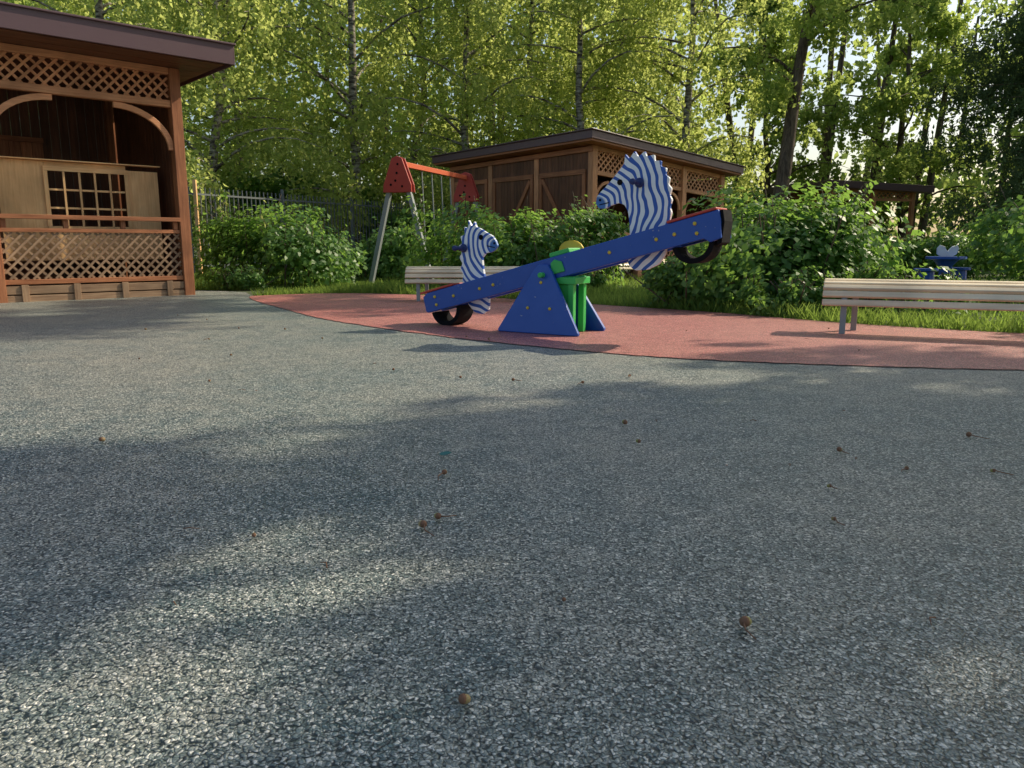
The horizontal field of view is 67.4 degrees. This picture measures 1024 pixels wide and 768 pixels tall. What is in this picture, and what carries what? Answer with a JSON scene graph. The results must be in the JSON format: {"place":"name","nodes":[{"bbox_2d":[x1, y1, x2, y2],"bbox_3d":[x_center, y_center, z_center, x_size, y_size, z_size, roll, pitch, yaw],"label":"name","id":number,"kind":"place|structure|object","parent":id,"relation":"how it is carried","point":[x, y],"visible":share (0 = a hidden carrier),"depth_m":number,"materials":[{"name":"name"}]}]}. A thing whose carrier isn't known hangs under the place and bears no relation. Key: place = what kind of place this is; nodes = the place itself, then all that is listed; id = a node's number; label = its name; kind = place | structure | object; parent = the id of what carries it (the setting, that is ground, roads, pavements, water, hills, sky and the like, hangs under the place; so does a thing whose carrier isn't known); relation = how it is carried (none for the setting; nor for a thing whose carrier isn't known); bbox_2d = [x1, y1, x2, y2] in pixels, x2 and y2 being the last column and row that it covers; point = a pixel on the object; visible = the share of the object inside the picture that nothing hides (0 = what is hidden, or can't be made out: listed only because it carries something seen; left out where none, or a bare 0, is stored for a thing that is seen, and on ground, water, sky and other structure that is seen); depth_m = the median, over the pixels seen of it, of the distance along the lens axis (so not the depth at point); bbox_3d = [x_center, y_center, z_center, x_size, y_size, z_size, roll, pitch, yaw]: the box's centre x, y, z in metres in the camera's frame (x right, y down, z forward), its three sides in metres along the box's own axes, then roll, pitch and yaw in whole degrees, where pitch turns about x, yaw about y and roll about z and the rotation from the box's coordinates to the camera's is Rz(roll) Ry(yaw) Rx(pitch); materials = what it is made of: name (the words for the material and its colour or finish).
{"place":"outdoors","nodes":[
{"label":"outdoors","id":0,"kind":"place"},
{"bbox_2d":[0,290,1023,767],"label":"rubber playground surface","id":1,"kind":"object","parent":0,"point":[666,552],"visible":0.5,"depth_m":1.76,"materials":[{"name":"grey rubber"}]},
{"bbox_2d":[0,1,235,302],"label":"wooden gazebo","id":2,"kind":"object","parent":1,"relation":"on","point":[114,203],"visible":0.98,"depth_m":10.34,"materials":[{"name":"brown wood"}]},
{"bbox_2d":[0,156,159,228],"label":"play wall window","id":3,"kind":"structure","parent":2,"relation":"in","point":[44,168],"depth_m":10.34,"materials":[{"name":"brown wood"}]},
{"bbox_2d":[99,314,1013,703],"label":"fallen acorns","id":4,"kind":"object","parent":1,"relation":"on","point":[745,622],"visible":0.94,"depth_m":1.95,"materials":[{"name":"brown plant"}]},
{"bbox_2d":[14,0,1022,244],"label":"sky","id":5,"kind":"structure","parent":0,"point":[813,153],"materials":[{"name":"white"}]},
{"bbox_2d":[102,247,1023,332],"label":"ground","id":6,"kind":"structure","parent":0,"point":[906,276],"depth_m":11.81,"materials":[{"name":"green plant"}]},
{"bbox_2d":[0,0,60,126],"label":"maple tree","id":7,"kind":"object","parent":6,"relation":"on","point":[26,2],"visible":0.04,"depth_m":28.58,"materials":[{"name":"green plant"}]},
{"bbox_2d":[0,0,66,119],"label":"birch tree","id":8,"kind":"object","parent":6,"relation":"on","point":[19,1],"visible":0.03,"depth_m":21.42,"materials":[{"name":"green plant"}]},
{"bbox_2d":[3,0,247,232],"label":"birch tree","id":9,"kind":"object","parent":6,"relation":"on","point":[100,10],"visible":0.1,"depth_m":21.53,"materials":[{"name":"green plant"}]},
{"bbox_2d":[34,0,224,250],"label":"birch tree","id":10,"kind":"object","parent":6,"relation":"on","point":[56,6],"visible":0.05,"depth_m":25.36,"materials":[{"name":"green plant"}]},
{"bbox_2d":[86,0,360,266],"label":"birch tree","id":11,"kind":"object","parent":6,"relation":"on","point":[215,17],"visible":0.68,"depth_m":19.71,"materials":[{"name":"green plant"}]},
{"bbox_2d":[118,0,349,262],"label":"birch tree","id":12,"kind":"object","parent":6,"relation":"on","point":[222,171],"visible":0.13,"depth_m":25.16,"materials":[{"name":"green plant"}]},
{"bbox_2d":[199,264,282,289],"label":"shrub","id":13,"kind":"object","parent":6,"relation":"on","point":[250,277],"visible":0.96,"depth_m":12.03,"materials":[{"name":"green plant"}]},
{"bbox_2d":[191,189,367,287],"bbox_3d":[-3.932,-2.468,12.967,3.098,1.660,1.922,0,10,0],"label":"bush","id":14,"kind":"object","parent":6,"relation":"on","point":[295,247],"visible":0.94,"depth_m":12.78,"materials":[{"name":"green plant"}]},
{"bbox_2d":[196,159,403,263],"bbox_3d":[-6.959,-5.879,26.347,7.509,3.634,3.537,-3,11,-14],"label":"shrub thicket","id":15,"kind":"object","parent":6,"relation":"on","point":[257,186],"visible":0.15,"depth_m":25.27,"materials":[{"name":"green plant"}]},
{"bbox_2d":[188,180,448,272],"bbox_3d":[-3.944,-4.183,21.184,19.130,2.100,2.668,-9,14,-41],"label":"metal fence","id":16,"kind":"object","parent":6,"relation":"on","point":[195,194],"visible":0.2,"depth_m":19.03,"materials":[{"name":"grey metal"}]},
{"bbox_2d":[183,0,516,257],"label":"birch tree","id":17,"kind":"object","parent":6,"relation":"on","point":[356,172],"visible":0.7,"depth_m":22.63,"materials":[{"name":"green plant"}]},
{"bbox_2d":[345,207,426,280],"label":"bush","id":18,"kind":"object","parent":6,"relation":"on","point":[389,263],"visible":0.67,"depth_m":14.79,"materials":[{"name":"green plant"}]},
{"bbox_2d":[270,0,540,225],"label":"birch tree","id":19,"kind":"object","parent":6,"relation":"on","point":[399,26],"visible":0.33,"depth_m":26.05,"materials":[{"name":"green plant"}]},
{"bbox_2d":[365,202,450,265],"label":"shrub thicket","id":20,"kind":"object","parent":6,"relation":"on","point":[394,216],"visible":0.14,"depth_m":22.71,"materials":[{"name":"green plant"}]},
{"bbox_2d":[369,156,481,281],"bbox_3d":[-1.491,-3.163,15.176,1.315,2.248,3.327,3,11,18],"label":"childrens swing","id":21,"kind":"object","parent":6,"relation":"on","point":[398,179],"visible":0.77,"depth_m":13.87,"materials":[{"name":"metal"}]},
{"bbox_2d":[320,0,569,227],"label":"birch tree","id":22,"kind":"object","parent":6,"relation":"on","point":[485,68],"visible":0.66,"depth_m":23.18,"materials":[{"name":"green plant"}]},
{"bbox_2d":[391,189,629,287],"bbox_3d":[0.057,-2.284,12.219,3.983,1.567,1.910,0,10,0],"label":"bush","id":23,"kind":"object","parent":6,"relation":"on","point":[537,243],"visible":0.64,"depth_m":11.90,"materials":[{"name":"green plant"}]},
{"bbox_2d":[19,0,1023,257],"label":"distant trees","id":24,"kind":"object","parent":6,"relation":"on","point":[937,182],"visible":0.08,"depth_m":37.34,"materials":[{"name":"green plant"}]},
{"bbox_2d":[402,0,667,144],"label":"birch tree","id":25,"kind":"object","parent":6,"relation":"on","point":[550,90],"visible":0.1,"depth_m":27.79,"materials":[{"name":"green plant"}]},
{"bbox_2d":[430,127,745,277],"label":"wooden shed","id":26,"kind":"structure","parent":6,"relation":"on","point":[547,173],"depth_m":16.83,"materials":[{"name":"brown wood"}]},
{"bbox_2d":[578,270,607,288],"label":"shrub","id":27,"kind":"object","parent":6,"relation":"on","point":[596,278],"visible":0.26,"depth_m":11.38,"materials":[{"name":"green plant"}]},
{"bbox_2d":[457,0,731,180],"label":"birch tree","id":28,"kind":"object","parent":6,"relation":"on","point":[578,12],"visible":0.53,"depth_m":23.82,"materials":[{"name":"green plant"}]},
{"bbox_2d":[538,0,737,155],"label":"birch tree","id":29,"kind":"object","parent":6,"relation":"on","point":[633,22],"visible":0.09,"depth_m":28.77,"materials":[{"name":"green plant"}]},
{"bbox_2d":[611,259,666,280],"bbox_3d":[2.531,-2.306,15.459,1.600,0.427,0.434,-9,14,-40],"label":"slatted bench","id":30,"kind":"object","parent":6,"relation":"on","point":[628,268],"visible":0.07,"depth_m":14.96,"materials":[{"name":"brown wood"}]},
{"bbox_2d":[543,0,804,212],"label":"birch tree","id":31,"kind":"object","parent":6,"relation":"on","point":[686,81],"visible":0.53,"depth_m":24.28,"materials":[{"name":"green plant"}]},
{"bbox_2d":[623,254,748,308],"bbox_3d":[1.866,-1.177,8.567,1.210,0.694,1.470,-3,11,-18],"label":"bush","id":32,"kind":"object","parent":6,"relation":"on","point":[663,272],"visible":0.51,"depth_m":8.40,"materials":[{"name":"green plant"}]},
{"bbox_2d":[677,177,759,227],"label":"shrub thicket","id":33,"kind":"object","parent":6,"relation":"on","point":[741,206],"visible":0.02,"depth_m":28.11,"materials":[{"name":"green plant"}]},
{"bbox_2d":[696,197,791,262],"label":"bush","id":34,"kind":"object","parent":6,"relation":"on","point":[744,220],"depth_m":11.49,"materials":[{"name":"green plant"}]},
{"bbox_2d":[673,0,884,226],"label":"maple tree","id":35,"kind":"object","parent":6,"relation":"on","point":[806,117],"visible":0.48,"depth_m":31.05,"materials":[{"name":"green plant"}]},
{"bbox_2d":[728,256,862,314],"bbox_3d":[3.002,-1.016,7.941,1.528,0.598,1.195,-2,10,-11],"label":"shrub","id":36,"kind":"object","parent":6,"relation":"on","point":[796,290],"visible":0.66,"depth_m":7.64,"materials":[{"name":"green plant"}]},
{"bbox_2d":[667,173,929,308],"bbox_3d":[3.014,-1.634,8.743,2.745,1.525,2.294,-1,10,-6],"label":"bush","id":37,"kind":"object","parent":6,"relation":"on","point":[807,237],"visible":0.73,"depth_m":8.30,"materials":[{"name":"green plant"}]},
{"bbox_2d":[747,180,897,237],"bbox_3d":[13.023,-7.298,34.204,7.509,3.634,3.537,3,11,14],"label":"shrub thicket","id":38,"kind":"object","parent":6,"relation":"on","point":[883,225],"visible":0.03,"depth_m":33.39,"materials":[{"name":"green plant"}]},
{"bbox_2d":[688,0,984,217],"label":"leaning maple tree","id":39,"kind":"object","parent":6,"relation":"on","point":[819,15],"visible":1,"depth_m":20.69,"materials":[{"name":"green plant"}]},
{"bbox_2d":[767,180,934,247],"bbox_3d":[12.876,-6.175,29.750,4.400,2.975,4.000,-3,11,-14],"label":"distant wooden gazebo","id":40,"kind":"object","parent":6,"relation":"on","point":[884,190],"visible":0.35,"depth_m":28.15,"materials":[{"name":"brown wood"}]},
{"bbox_2d":[798,251,975,314],"bbox_3d":[3.730,-1.010,7.747,1.681,0.658,1.314,3,11,14],"label":"shrub","id":41,"kind":"object","parent":6,"relation":"on","point":[878,270],"visible":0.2,"depth_m":7.71,"materials":[{"name":"green plant"}]},
{"bbox_2d":[796,0,1021,242],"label":"maple tree","id":42,"kind":"object","parent":6,"relation":"on","point":[903,164],"visible":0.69,"depth_m":32.00,"materials":[{"name":"green plant"}]},
{"bbox_2d":[853,220,1023,277],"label":"clipped hedge","id":43,"kind":"object","parent":6,"relation":"on","point":[920,253],"visible":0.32,"depth_m":16.59,"materials":[{"name":"green plant"}]},
{"bbox_2d":[913,245,970,279],"bbox_3d":[7.733,-2.129,13.732,1.517,0.707,0.652,-5,11,-25],"label":"butterfly play table","id":44,"kind":"object","parent":6,"relation":"on","point":[948,258],"visible":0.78,"depth_m":13.65,"materials":[{"name":"blue paint"}]},
{"bbox_2d":[904,7,1023,238],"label":"spruce tree","id":45,"kind":"object","parent":6,"relation":"on","point":[992,91],"visible":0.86,"depth_m":23.38,"materials":[{"name":"green plant"}]},
{"bbox_2d":[951,0,1023,227],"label":"spruce tree","id":46,"kind":"object","parent":6,"relation":"on","point":[1001,59],"visible":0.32,"depth_m":25.68,"materials":[{"name":"green plant"}]},
{"bbox_2d":[954,174,1023,294],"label":"bush","id":47,"kind":"object","parent":6,"relation":"on","point":[1006,253],"visible":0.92,"depth_m":9.46,"materials":[{"name":"green plant"}]},
{"bbox_2d":[249,293,1023,369],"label":"red rubber path","id":48,"kind":"structure","parent":0,"point":[655,332],"depth_m":5.95,"materials":[{"name":"red rubber"}]},
{"bbox_2d":[405,266,519,300],"bbox_3d":[-0.460,-1.276,9.755,1.750,0.427,0.434,0,10,-1],"label":"slatted bench","id":49,"kind":"object","parent":48,"relation":"on","point":[419,272],"visible":0.49,"depth_m":9.57,"materials":[{"name":"brown wood"}]},
{"bbox_2d":[420,151,732,336],"bbox_3d":[0.387,-1.096,6.101,2.669,1.370,0.502,6,12,32],"label":"zebra seesaw","id":50,"kind":"object","parent":48,"relation":"on","point":[552,298],"visible":1,"depth_m":5.95,"materials":[{"name":"blue paint"}]},
{"bbox_2d":[822,278,1023,333],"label":"slatted bench","id":51,"kind":"object","parent":48,"relation":"on","point":[857,289],"visible":1,"depth_m":5.81,"materials":[{"name":"brown wood"}]}
]}

